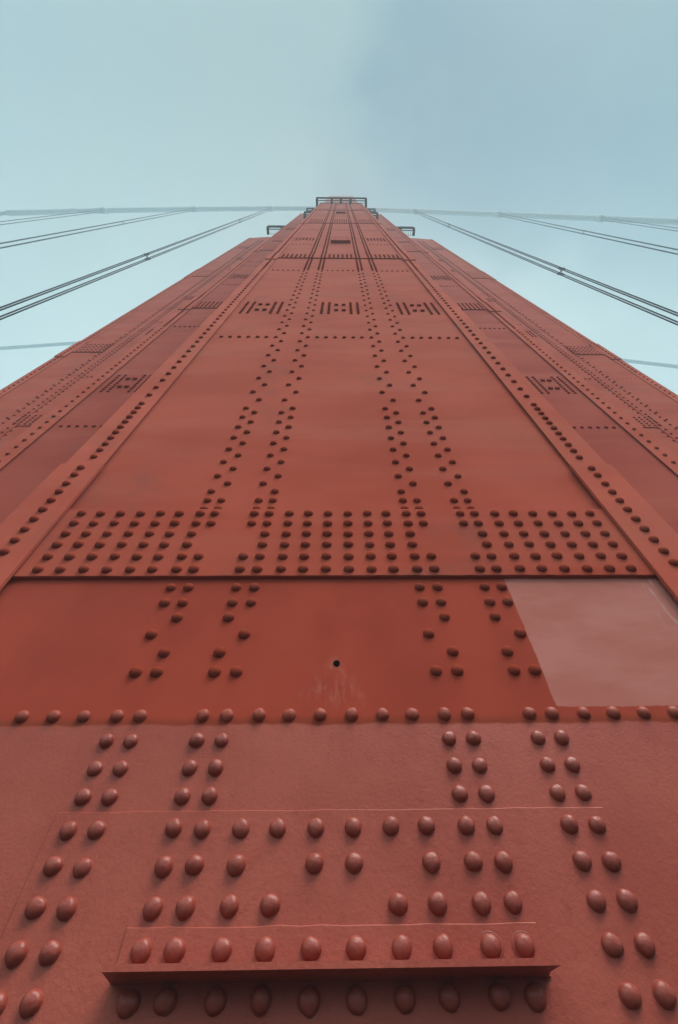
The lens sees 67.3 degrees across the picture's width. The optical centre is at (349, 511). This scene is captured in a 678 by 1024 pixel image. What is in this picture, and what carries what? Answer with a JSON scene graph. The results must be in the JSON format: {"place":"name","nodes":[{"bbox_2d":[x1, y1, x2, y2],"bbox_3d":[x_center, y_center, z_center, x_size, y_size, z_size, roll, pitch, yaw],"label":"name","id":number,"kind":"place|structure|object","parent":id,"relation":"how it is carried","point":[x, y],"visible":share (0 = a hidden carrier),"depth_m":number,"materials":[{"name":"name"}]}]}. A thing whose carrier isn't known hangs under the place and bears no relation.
{"place":"outdoors","nodes":[
{"label":"outdoors","id":0,"kind":"place"},
{"bbox_2d":[0,196,677,1023],"bbox_3d":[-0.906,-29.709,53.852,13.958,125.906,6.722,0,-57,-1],"label":"bridge tower","id":1,"kind":"structure","parent":0,"point":[338,608],"depth_m":1.87,"materials":[{"name":"red metal"}]},
{"bbox_2d":[0,206,677,224],"bbox_3d":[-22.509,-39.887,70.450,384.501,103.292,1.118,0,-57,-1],"label":"cable","id":2,"kind":"object","parent":1,"relation":"attached to","point":[595,218],"visible":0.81,"depth_m":98.36,"materials":[{"name":"paint"}]},
{"bbox_2d":[0,210,99,224],"bbox_3d":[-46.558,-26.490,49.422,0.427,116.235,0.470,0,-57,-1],"label":"suspender","id":3,"kind":"object","parent":2,"relation":"hanging from","point":[47,216],"visible":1,"depth_m":78.69,"materials":[{"name":"metal"}]},
{"bbox_2d":[0,208,194,248],"bbox_3d":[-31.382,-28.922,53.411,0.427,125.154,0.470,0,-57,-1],"label":"suspender","id":4,"kind":"object","parent":2,"relation":"hanging from","point":[84,228],"visible":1,"depth_m":59.21,"materials":[{"name":"metal"}]},
{"bbox_2d":[0,208,269,319],"bbox_3d":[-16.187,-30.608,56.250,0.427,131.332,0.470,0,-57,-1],"label":"suspender","id":5,"kind":"object","parent":2,"relation":"hanging from","point":[93,273],"visible":1,"depth_m":31.59,"materials":[{"name":"metal"}]},
{"bbox_2d":[413,210,677,325],"bbox_3d":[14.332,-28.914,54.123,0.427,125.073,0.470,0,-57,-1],"label":"suspender","id":6,"kind":"object","parent":2,"relation":"hanging from","point":[565,269],"visible":1,"depth_m":31.87,"materials":[{"name":"metal"}]},
{"bbox_2d":[498,213,677,254],"bbox_3d":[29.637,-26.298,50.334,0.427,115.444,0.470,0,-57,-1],"label":"suspender","id":7,"kind":"object","parent":2,"relation":"hanging from","point":[599,234],"visible":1,"depth_m":59.02,"materials":[{"name":"metal"}]},
{"bbox_2d":[601,217,677,231],"bbox_3d":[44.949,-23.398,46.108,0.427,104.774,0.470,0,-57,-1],"label":"suspender","id":8,"kind":"object","parent":2,"relation":"hanging from","point":[641,225],"visible":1,"depth_m":76.92,"materials":[{"name":"metal"}]},
{"bbox_2d":[0,341,677,368],"bbox_3d":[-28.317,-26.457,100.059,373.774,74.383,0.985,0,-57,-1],"label":"cable","id":9,"kind":"object","parent":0,"point":[72,343],"visible":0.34,"depth_m":115.99,"materials":[{"name":"paint"}]},
{"bbox_2d":[0,0,677,394],"label":"sky","id":10,"kind":"structure","parent":0,"point":[522,106],"materials":[{"name":"blue"}]}
]}

